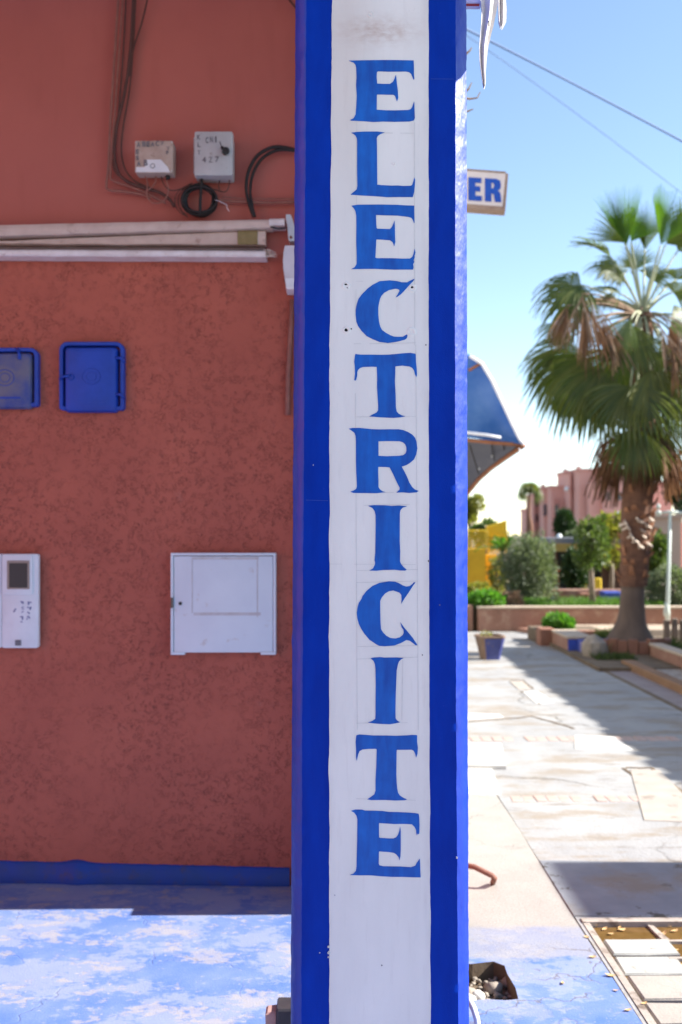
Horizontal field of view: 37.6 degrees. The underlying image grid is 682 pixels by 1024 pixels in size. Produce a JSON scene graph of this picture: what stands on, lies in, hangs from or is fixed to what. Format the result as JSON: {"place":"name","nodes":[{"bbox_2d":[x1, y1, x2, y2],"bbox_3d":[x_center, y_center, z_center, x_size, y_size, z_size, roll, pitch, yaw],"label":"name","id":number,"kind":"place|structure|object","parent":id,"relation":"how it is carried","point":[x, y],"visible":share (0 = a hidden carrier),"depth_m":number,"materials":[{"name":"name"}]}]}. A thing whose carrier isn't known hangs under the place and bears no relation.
{"place":"outdoors","nodes":[
{"label":"outdoors","id":0,"kind":"place"},
{"bbox_2d":[0,795,641,1023],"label":"terrace floor","id":1,"kind":"structure","parent":0,"point":[126,954],"depth_m":3.72,"materials":[{"name":"blue paint"}]},
{"bbox_2d":[0,0,295,886],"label":"shop building","id":2,"kind":"structure","parent":1,"relation":"on","point":[134,750],"depth_m":4.47,"materials":[{"name":"red paint"}]},
{"bbox_2d":[0,554,2,647],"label":"panel","id":3,"kind":"object","parent":2,"relation":"attached to","point":[1,600],"visible":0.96,"depth_m":4.44,"materials":[{"name":"plastic"}]},
{"bbox_2d":[0,348,39,408],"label":"meter box","id":4,"kind":"object","parent":2,"relation":"attached to","point":[19,378],"visible":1,"depth_m":4.45,"materials":[{"name":"blue plastic"}]},
{"bbox_2d":[0,353,33,408],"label":"door","id":5,"kind":"structure","parent":4,"relation":"in","point":[16,375],"depth_m":4.45,"materials":[{"name":"blue plastic"}]},
{"bbox_2d":[2,554,39,647],"bbox_3d":[-1.420,0.394,4.440,0.166,0.416,0.036,0,-1,2],"label":"intercom","id":6,"kind":"object","parent":2,"relation":"attached to","point":[20,600],"visible":1,"depth_m":4.43,"materials":[{"name":"plastic"}]},
{"bbox_2d":[58,342,125,412],"bbox_3d":[-1.106,-0.600,4.478,0.299,0.315,0.094,0,-1,-1],"label":"meter box","id":7,"kind":"object","parent":2,"relation":"attached to","point":[89,377],"visible":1,"depth_m":4.44,"materials":[{"name":"blue plastic"}]},
{"bbox_2d":[65,347,118,412],"bbox_3d":[-1.109,-0.588,4.460,0.237,0.290,0.043,0,-1,2],"label":"door","id":8,"kind":"structure","parent":7,"relation":"in","point":[93,388],"depth_m":4.44,"materials":[{"name":"blue plastic"}]},
{"bbox_2d":[112,0,126,175],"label":"cable","id":9,"kind":"object","parent":2,"relation":"attached to","point":[121,71],"visible":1,"depth_m":4.49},
{"bbox_2d":[105,0,150,198],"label":"cable","id":10,"kind":"object","parent":2,"relation":"attached to","point":[110,113],"visible":1,"depth_m":4.48,"materials":[{"name":"paint"}]},
{"bbox_2d":[120,0,149,187],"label":"cable","id":11,"kind":"object","parent":2,"relation":"attached to","point":[128,98],"visible":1,"depth_m":4.48,"materials":[{"name":"black rubber"}]},
{"bbox_2d":[109,0,165,203],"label":"cable","id":12,"kind":"object","parent":2,"relation":"attached to","point":[113,127],"visible":1,"depth_m":4.48,"materials":[{"name":"rubber"}]},
{"bbox_2d":[129,0,147,75],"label":"cable","id":13,"kind":"object","parent":2,"relation":"attached to","point":[138,33],"visible":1,"depth_m":4.49,"materials":[{"name":"black rubber"}]},
{"bbox_2d":[113,0,174,207],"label":"cable","id":14,"kind":"object","parent":2,"relation":"attached to","point":[119,116],"visible":1,"depth_m":4.48,"materials":[{"name":"black rubber"}]},
{"bbox_2d":[0,214,293,261],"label":"awning","id":15,"kind":"object","parent":2,"relation":"attached to","point":[179,241],"visible":1,"depth_m":4.43,"materials":[{"name":"white metal"}]},
{"bbox_2d":[135,141,175,177],"bbox_3d":[-0.822,-1.563,4.439,0.169,0.144,0.071,0,-1,2],"label":"junction box","id":16,"kind":"object","parent":2,"relation":"attached to","point":[153,159],"visible":1,"depth_m":4.41,"materials":[{"name":"plastic"}]},
{"bbox_2d":[144,176,168,203],"bbox_3d":[-0.825,-1.443,4.452,0.122,0.149,0.006,0,-1,2],"label":"cable","id":17,"kind":"object","parent":16,"relation":"hanging from","point":[147,189],"visible":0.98,"depth_m":4.45,"materials":[{"name":"paint"}]},
{"bbox_2d":[193,132,234,182],"bbox_3d":[-0.561,-1.567,4.419,0.177,0.194,0.136,0,-1,-1],"label":"junction box","id":18,"kind":"object","parent":2,"relation":"attached to","point":[214,157],"visible":1,"depth_m":4.38,"materials":[{"name":"grey plastic"}]},
{"bbox_2d":[161,177,229,192],"bbox_3d":[-0.649,-1.466,4.452,0.314,0.097,0.006,0,-1,2],"label":"cable","id":19,"kind":"object","parent":18,"relation":"hanging from","point":[188,186],"visible":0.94,"depth_m":4.45,"materials":[{"name":"black rubber"}]},
{"bbox_2d":[180,183,217,217],"bbox_3d":[-0.629,-1.386,4.446,0.172,0.152,0.044,0,-1,2],"label":"cable coil","id":20,"kind":"object","parent":18,"relation":"hanging from","point":[187,191],"visible":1,"depth_m":4.43,"materials":[{"name":"black rubber"}]},
{"bbox_2d":[174,183,192,216],"bbox_3d":[-0.701,-1.387,4.457,0.084,0.157,0.008,0,-1,-1],"label":"loose wire","id":21,"kind":"object","parent":20,"relation":"attached to","point":[184,214],"visible":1,"depth_m":4.46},
{"bbox_2d":[199,179,202,214],"bbox_3d":[-0.621,-1.403,4.434,0.019,0.175,0.014,0,-1,-1],"label":"cable","id":22,"kind":"object","parent":18,"relation":"hanging from","point":[200,196],"visible":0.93,"depth_m":4.43,"materials":[{"name":"black rubber"}]},
{"bbox_2d":[171,553,276,654],"bbox_3d":[-0.517,0.404,4.417,0.464,0.447,0.049,0,-1,2],"label":"wall cabinet","id":23,"kind":"object","parent":2,"relation":"attached to","point":[223,602],"depth_m":4.40,"materials":[{"name":"white metal"}]},
{"bbox_2d":[174,556,272,651],"bbox_3d":[-0.517,0.406,4.420,0.437,0.423,0.043,0,-1,2],"label":"door","id":24,"kind":"structure","parent":23,"relation":"in","point":[222,603],"depth_m":4.40,"materials":[{"name":"white paint"}]},
{"bbox_2d":[218,199,293,203],"bbox_3d":[-0.372,-1.383,4.455,0.379,0.027,0.012,0,-1,2],"label":"cable","id":25,"kind":"object","parent":2,"relation":"attached to","point":[258,202],"visible":0.84,"depth_m":4.45,"materials":[{"name":"paint"}]},
{"bbox_2d":[222,196,293,199],"bbox_3d":[-0.355,-1.397,4.455,0.345,0.018,0.006,0,-1,2],"label":"cable","id":26,"kind":"object","parent":2,"relation":"attached to","point":[260,198],"visible":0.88,"depth_m":4.45,"materials":[{"name":"paint"}]},
{"bbox_2d":[245,145,294,217],"bbox_3d":[-0.293,-1.467,4.444,0.269,0.322,0.016,0,-1,2],"label":"cable","id":27,"kind":"object","parent":2,"relation":"attached to","point":[257,155],"visible":0.91,"depth_m":4.44,"materials":[{"name":"black rubber"}]},
{"bbox_2d":[249,148,294,217],"bbox_3d":[-0.282,-1.460,4.444,0.254,0.306,0.014,0,-1,2],"label":"cable","id":28,"kind":"object","parent":2,"relation":"attached to","point":[262,158],"visible":0.91,"depth_m":4.44,"materials":[{"name":"black rubber"}]},
{"bbox_2d":[283,246,293,294],"bbox_3d":[-0.172,-1.062,4.401,0.167,0.196,0.121,0,-1,-1],"label":"wall lamp","id":29,"kind":"object","parent":2,"relation":"attached to","point":[288,260],"visible":0.37,"depth_m":4.36,"materials":[{"name":"plastic"}]},
{"bbox_2d":[285,299,293,414],"bbox_3d":[-0.226,-0.684,4.436,0.044,0.511,0.025,0,-1,-1],"label":"conduit","id":30,"kind":"object","parent":2,"relation":"attached to","point":[289,359],"visible":0.96,"depth_m":4.43,"materials":[{"name":"paint"}]},
{"bbox_2d":[467,169,507,215],"bbox_3d":[0.590,-2.148,6.703,1.067,0.296,0.111,0,-1,-1],"label":"shop sign","id":31,"kind":"object","parent":2,"relation":"attached to","point":[486,191],"visible":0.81,"depth_m":6.66,"materials":[{"name":"metal"}]},
{"bbox_2d":[265,997,290,1023],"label":"stop block","id":32,"kind":"structure","parent":1,"relation":"on","point":[279,1012],"depth_m":2.92,"materials":[{"name":"concrete"}]},
{"bbox_2d":[291,0,468,1023],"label":"pillar","id":33,"kind":"structure","parent":1,"relation":"on","point":[379,876],"depth_m":2.20,"materials":[{"name":"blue paint"}]},
{"bbox_2d":[467,47,479,111],"bbox_3d":[0.577,-1.914,4.447,0.086,0.300,0.011,0,-1,-1],"label":"dry twig","id":34,"kind":"object","parent":33,"relation":"attached to","point":[470,86],"visible":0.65,"depth_m":4.44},
{"bbox_2d":[469,997,479,1023],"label":"white pipe","id":35,"kind":"object","parent":33,"relation":"attached to","point":[474,1011],"visible":0.83,"depth_m":2.68,"materials":[{"name":"plastic"}]},
{"bbox_2d":[466,0,506,88],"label":"torn awning","id":36,"kind":"object","parent":33,"relation":"attached to","point":[488,10],"visible":0.96,"depth_m":2.48,"materials":[{"name":"white fabric"}]},
{"bbox_2d":[469,987,475,993],"bbox_3d":[0.447,1.672,3.479,0.051,0.039,0.053,0,-1,-1],"label":"rubble stone","id":37,"kind":"object","parent":1,"relation":"on","point":[471,989],"visible":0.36,"depth_m":3.47,"materials":[{"name":"beige stone"}]},
{"bbox_2d":[468,863,496,884],"bbox_3d":[0.596,1.594,4.397,0.173,0.107,0.071,0,-1,-1],"label":"iron rod","id":38,"kind":"object","parent":1,"relation":"on","point":[483,871],"visible":0.77,"depth_m":4.38,"materials":[{"name":"brown metal"}]},
{"bbox_2d":[469,976,511,999],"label":"gravel","id":39,"kind":"structure","parent":1,"relation":"on","point":[496,994],"depth_m":3.52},
{"bbox_2d":[472,990,484,999],"bbox_3d":[0.474,1.671,3.458,0.044,0.033,0.046,1,-2,-41],"label":"rubble stone","id":40,"kind":"object","parent":39,"relation":"on","point":[479,994],"visible":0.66,"depth_m":3.45,"materials":[{"name":"white stone"}]},
{"bbox_2d":[501,976,506,988],"bbox_3d":[0.603,1.673,3.558,0.068,0.050,0.066,0,-1,-1],"label":"rubble stone","id":41,"kind":"object","parent":39,"relation":"on","point":[503,982],"visible":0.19,"depth_m":3.55,"materials":[{"name":"brown stone"}]},
{"bbox_2d":[483,981,502,995],"bbox_3d":[0.537,1.672,3.521,0.062,0.047,0.060,0,-1,-21],"label":"rubble stone","id":42,"kind":"object","parent":1,"relation":"on","point":[491,988],"visible":0.83,"depth_m":3.50,"materials":[{"name":"grey stone"}]},
{"bbox_2d":[467,353,525,495],"bbox_3d":[1.161,-0.704,8.812,0.633,1.299,1.634,0,-1,-1],"label":"street awning","id":43,"kind":"object","parent":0,"point":[492,429],"visible":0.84,"depth_m":8.10,"materials":[{"name":"blue fabric"}]},
{"bbox_2d":[482,535,520,561],"bbox_3d":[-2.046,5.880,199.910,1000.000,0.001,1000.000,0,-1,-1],"label":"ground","id":44,"kind":"structure","parent":0,"point":[507,548],"depth_m":121.14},
{"bbox_2d":[467,604,472,630],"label":"garden wall","id":45,"kind":"structure","parent":44,"relation":"on","point":[470,616],"depth_m":15.89,"materials":[{"name":"pink brick"}]},
{"bbox_2d":[515,481,544,536],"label":"palm tree","id":46,"kind":"object","parent":44,"relation":"on","point":[529,488],"visible":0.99,"depth_m":70.01,"materials":[{"name":"green plant"}]},
{"bbox_2d":[552,507,578,536],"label":"round tree","id":47,"kind":"object","parent":44,"relation":"on","point":[564,517],"visible":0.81,"depth_m":44.85,"materials":[{"name":"green plant"}]},
{"bbox_2d":[468,578,681,631],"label":"garden bed","id":48,"kind":"object","parent":44,"relation":"on","point":[474,620],"depth_m":16.14,"materials":[{"name":"soil"}]},
{"bbox_2d":[467,493,486,547],"bbox_3d":[3.333,0.750,25.988,0.924,2.555,0.770,-1,-2,40],"label":"round tree","id":49,"kind":"object","parent":48,"relation":"on","point":[475,505],"visible":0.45,"depth_m":25.87,"materials":[{"name":"green plant"}]},
{"bbox_2d":[467,580,496,593],"bbox_3d":[2.307,1.316,16.707,0.522,0.373,0.532,0,-1,-22],"label":"flower clump","id":50,"kind":"object","parent":48,"relation":"on","point":[474,585],"visible":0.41,"depth_m":16.61,"materials":[{"name":"yellow plant"}]},
{"bbox_2d":[467,520,506,592],"bbox_3d":[2.688,0.904,20.464,1.440,1.480,0.900,0,-1,-1],"label":"yellow kiosk","id":51,"kind":"object","parent":48,"relation":"on","point":[477,562],"visible":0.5,"depth_m":20.04,"materials":[{"name":"paint"}]},
{"bbox_2d":[467,587,507,609],"bbox_3d":[2.339,1.419,16.199,0.711,0.430,0.722,-1,-2,40],"label":"leafy plant","id":52,"kind":"object","parent":48,"relation":"on","point":[486,597],"visible":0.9,"depth_m":16.03,"materials":[{"name":"green plant"}]},
{"bbox_2d":[467,517,509,553],"bbox_3d":[3.687,1.018,25.029,1.087,1.860,0.987,0,-1,-1],"label":"round tree","id":53,"kind":"object","parent":48,"relation":"on","point":[485,521],"visible":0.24,"depth_m":24.88,"materials":[{"name":"green plant"}]},
{"bbox_2d":[485,555,507,593],"bbox_3d":[2.923,1.211,18.642,0.485,0.858,0.490,0,-1,14],"label":"flowering shrub","id":54,"kind":"object","parent":48,"relation":"on","point":[492,579],"visible":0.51,"depth_m":18.55,"materials":[{"name":"yellow plant"}]},
{"bbox_2d":[474,535,518,594],"bbox_3d":[3.103,1.019,19.087,1.058,1.192,0.769,0,-1,-1],"label":"feather palm","id":55,"kind":"object","parent":48,"relation":"on","point":[502,544],"visible":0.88,"depth_m":18.95,"materials":[{"name":"green plant"}]},
{"bbox_2d":[504,590,525,605],"bbox_3d":[2.816,1.444,16.307,0.410,0.372,0.423,0,-1,-1],"label":"leafy plant","id":56,"kind":"object","parent":48,"relation":"on","point":[515,594],"visible":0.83,"depth_m":16.22,"materials":[{"name":"brown plant"}]},
{"bbox_2d":[493,527,561,599],"bbox_3d":[3.293,0.978,17.635,1.184,1.432,1.212,-1,-2,40],"label":"olive shrub","id":57,"kind":"object","parent":48,"relation":"on","point":[517,569],"visible":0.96,"depth_m":17.41,"materials":[{"name":"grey plant"}]},
{"bbox_2d":[542,594,569,603],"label":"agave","id":58,"kind":"object","parent":48,"relation":"on","point":[556,598],"visible":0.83,"depth_m":16.43,"materials":[{"name":"green plant"}]},
{"bbox_2d":[558,545,588,588],"bbox_3d":[4.716,1.174,20.220,0.674,1.044,0.670,0,-1,-1],"label":"hedge","id":59,"kind":"object","parent":48,"relation":"on","point":[573,576],"visible":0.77,"depth_m":20.10,"materials":[{"name":"green plant"}]},
{"bbox_2d":[527,537,620,588],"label":"cafe","id":60,"kind":"structure","parent":48,"relation":"on","point":[562,544],"depth_m":21.63},
{"bbox_2d":[515,595,663,605],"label":"grass","id":61,"kind":"structure","parent":48,"relation":"on","point":[577,601],"depth_m":16.32,"materials":[{"name":"green plant"}]},
{"bbox_2d":[572,513,613,602],"bbox_3d":[4.107,0.773,16.430,0.743,1.538,0.687,0,-1,-1],"label":"young tree","id":62,"kind":"object","parent":48,"relation":"on","point":[588,552],"visible":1,"depth_m":16.38,"materials":[{"name":"green plant"}]},
{"bbox_2d":[594,578,600,588],"bbox_3d":[5.296,1.504,20.653,0.143,0.289,0.050,0,-1,-1],"label":"yellow board","id":63,"kind":"object","parent":48,"relation":"on","point":[597,582],"visible":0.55,"depth_m":20.63,"materials":[{"name":"paint"}]},
{"bbox_2d":[595,510,621,588],"bbox_3d":[5.622,0.870,21.079,0.909,1.854,0.825,0,-1,-16],"label":"young tree","id":64,"kind":"object","parent":48,"relation":"on","point":[613,523],"visible":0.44,"depth_m":20.94,"materials":[{"name":"green plant"}]},
{"bbox_2d":[599,591,619,599],"bbox_3d":[4.773,1.499,17.772,0.308,0.178,0.300,0,-1,-1],"label":"blue planter","id":65,"kind":"object","parent":48,"relation":"on","point":[602,594],"visible":0.62,"depth_m":17.63,"materials":[{"name":"paint"}]},
{"bbox_2d":[647,527,671,585],"bbox_3d":[6.891,1.114,22.074,0.739,1.551,0.958,0,-1,-1],"label":"round tree","id":66,"kind":"object","parent":48,"relation":"on","point":[658,557],"visible":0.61,"depth_m":21.80,"materials":[{"name":"green plant"}]},
{"bbox_2d":[645,562,681,605],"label":"olive shrub","id":67,"kind":"object","parent":48,"relation":"on","point":[656,587],"visible":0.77,"depth_m":16.46,"materials":[{"name":"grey plant"}]},
{"bbox_2d":[564,528,585,536],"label":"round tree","id":68,"kind":"object","parent":44,"relation":"on","point":[569,534],"visible":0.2,"depth_m":41.79,"materials":[{"name":"green plant"}]},
{"bbox_2d":[476,606,681,630],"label":"garden wall","id":69,"kind":"structure","parent":44,"relation":"on","point":[501,618],"depth_m":15.78,"materials":[{"name":"pink concrete"}]},
{"bbox_2d":[520,466,671,544],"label":"apartment building","id":70,"kind":"structure","parent":44,"relation":"on","point":[567,491],"depth_m":107.65,"materials":[{"name":"pink paint"}]},
{"bbox_2d":[543,504,546,515],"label":"window","id":71,"kind":"structure","parent":70,"relation":"in","point":[544,505],"depth_m":112.16,"materials":[{"name":"grey glass"}]},
{"bbox_2d":[555,504,558,515],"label":"window","id":72,"kind":"structure","parent":70,"relation":"in","point":[556,505],"depth_m":110.15,"materials":[{"name":"grey glass"}]},
{"bbox_2d":[651,515,681,578],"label":"arcade building","id":73,"kind":"structure","parent":44,"relation":"on","point":[661,521],"depth_m":32.10,"materials":[{"name":"pink paint"}]},
{"bbox_2d":[660,484,681,522],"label":"round tree","id":74,"kind":"object","parent":44,"relation":"on","point":[677,506],"visible":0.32,"depth_m":39.84,"materials":[{"name":"green plant"}]},
{"bbox_2d":[467,35,680,192],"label":"overhead wire","id":75,"kind":"object","parent":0,"point":[573,111],"visible":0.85,"depth_m":17.25,"materials":[{"name":"grey metal"}]},
{"bbox_2d":[466,0,681,534],"label":"sky","id":76,"kind":"structure","parent":0,"point":[627,53],"materials":[{"name":"blue"}]},
{"bbox_2d":[467,632,681,1023],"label":"street","id":77,"kind":"structure","parent":0,"point":[575,766],"depth_m":6.51,"materials":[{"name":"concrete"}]},
{"bbox_2d":[474,630,505,659],"bbox_3d":[1.830,1.628,12.333,0.326,0.357,0.326,0,-1,-10],"label":"plant pot","id":78,"kind":"object","parent":77,"relation":"on","point":[490,645],"visible":1,"depth_m":12.21,"materials":[{"name":"ceramic"}]},
{"bbox_2d":[517,627,527,632],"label":"kerb slab","id":79,"kind":"structure","parent":77,"relation":"on","point":[524,629],"depth_m":15.63,"materials":[{"name":"beige concrete"}]},
{"bbox_2d":[528,626,603,645],"bbox_3d":[3.204,1.731,14.255,0.950,0.234,1.000,0,-1,-1],"label":"brick planter","id":80,"kind":"object","parent":77,"relation":"on","point":[540,635],"visible":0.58,"depth_m":13.83,"materials":[{"name":"brick"}]},
{"bbox_2d":[541,609,576,628],"bbox_3d":[3.112,1.584,14.316,0.546,0.389,0.559,0,-1,-1],"label":"bush","id":81,"kind":"object","parent":80,"relation":"in","point":[567,621],"visible":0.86,"depth_m":14.18,"materials":[{"name":"green plant"}]},
{"bbox_2d":[549,636,680,671],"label":"palm bed","id":82,"kind":"object","parent":77,"relation":"on","point":[599,665],"visible":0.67,"depth_m":11.65,"materials":[{"name":"soil"}]},
{"bbox_2d":[551,629,588,649],"bbox_3d":[3.060,1.718,13.325,0.340,0.221,0.975,0,-1,-1],"label":"painted bench","id":83,"kind":"object","parent":82,"relation":"on","point":[566,639],"visible":0.71,"depth_m":13.11,"materials":[{"name":"pink brick"}]},
{"bbox_2d":[577,639,584,650],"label":"wall","id":84,"kind":"structure","parent":82,"relation":"on","point":[578,640],"depth_m":12.80,"materials":[{"name":"paint"}]},
{"bbox_2d":[581,634,607,656],"bbox_3d":[3.110,1.649,12.256,0.316,0.314,0.303,0,-1,-1],"label":"rock","id":85,"kind":"object","parent":82,"relation":"on","point":[593,643],"visible":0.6,"depth_m":12.16,"materials":[{"name":"grey stone"}]},
{"bbox_2d":[516,184,681,641],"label":"palm tree","id":86,"kind":"object","parent":82,"relation":"on","point":[630,380],"visible":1,"depth_m":12.64,"materials":[{"name":"green plant"}]},
{"bbox_2d":[589,626,651,638],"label":"grass","id":87,"kind":"structure","parent":82,"relation":"on","point":[605,632],"depth_m":13.58,"materials":[{"name":"plant"}]},
{"bbox_2d":[603,638,671,654],"bbox_3d":[3.741,1.682,12.580,0.918,0.203,0.344,0,-1,-1],"label":"brick ring","id":88,"kind":"object","parent":82,"relation":"on","point":[635,646],"visible":0.58,"depth_m":12.45,"materials":[{"name":"brick"}]},
{"bbox_2d":[649,643,681,668],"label":"bed edging","id":89,"kind":"object","parent":82,"relation":"on","point":[667,653],"visible":1,"depth_m":11.72,"materials":[{"name":"pink brick"}]},
{"bbox_2d":[663,620,669,637],"bbox_3d":[4.530,1.649,13.940,0.078,0.298,0.070,0,-1,-1],"label":"fence post","id":90,"kind":"object","parent":82,"relation":"on","point":[666,628],"visible":0.79,"depth_m":13.91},
{"bbox_2d":[671,618,677,640],"bbox_3d":[4.641,1.639,13.940,0.078,0.318,0.070,0,-1,-1],"label":"fence post","id":91,"kind":"object","parent":82,"relation":"on","point":[674,626],"visible":0.79,"depth_m":13.91,"materials":[{"name":"wood"}]},
{"bbox_2d":[668,642,681,648],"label":"grass","id":92,"kind":"structure","parent":82,"relation":"on","point":[680,647],"depth_m":12.47,"materials":[{"name":"green plant"}]},
{"bbox_2d":[679,620,681,639],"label":"fence post","id":93,"kind":"object","parent":82,"relation":"on","point":[680,628],"visible":0.8,"depth_m":13.91,"materials":[{"name":"wood"}]},
{"bbox_2d":[576,625,678,635],"bbox_3d":[4.509,1.818,15.408,2.666,0.109,0.730,0,-1,-1],"label":"stone ledge","id":94,"kind":"object","parent":77,"relation":"on","point":[655,630],"visible":0.04,"depth_m":15.11,"materials":[{"name":"beige stone"}]},
{"bbox_2d":[655,504,681,619],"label":"lamp post","id":95,"kind":"object","parent":94,"relation":"on","point":[666,611],"visible":0.94,"depth_m":15.52,"materials":[{"name":"white metal"}]},
{"bbox_2d":[580,917,681,1023],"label":"paving tiles","id":96,"kind":"object","parent":77,"relation":"in","point":[643,957],"visible":0.93,"depth_m":3.66,"materials":[{"name":"concrete"}]},
{"bbox_2d":[621,660,681,693],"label":"kerb","id":97,"kind":"structure","parent":77,"relation":"on","point":[660,678],"depth_m":10.45,"materials":[{"name":"orange concrete"}]},
{"bbox_2d":[467,28,681,141],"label":"overhead wire","id":98,"kind":"object","parent":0,"point":[565,79],"visible":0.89,"depth_m":10.10,"materials":[{"name":"grey metal"}]},
{"bbox_2d":[577,592,588,598],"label":"orange block","id":99,"kind":"structure","parent":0,"point":[582,594],"depth_m":17.73,"materials":[{"name":"ceramic"}]},
{"bbox_2d":[550,589,620,599],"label":"wall","id":100,"kind":"structure","parent":0,"point":[567,593],"depth_m":18.02,"materials":[{"name":"concrete"}]},
{"bbox_2d":[589,650,639,659],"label":"grass","id":101,"kind":"structure","parent":0,"point":[618,656],"depth_m":11.94,"materials":[{"name":"green plant"}]},
{"bbox_2d":[600,635,681,652],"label":"grass","id":102,"kind":"structure","parent":0,"point":[678,641],"depth_m":12.79,"materials":[{"name":"green plant"}]},
{"bbox_2d":[656,669,681,679],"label":"side path","id":103,"kind":"structure","parent":0,"point":[676,673],"depth_m":10.92,"materials":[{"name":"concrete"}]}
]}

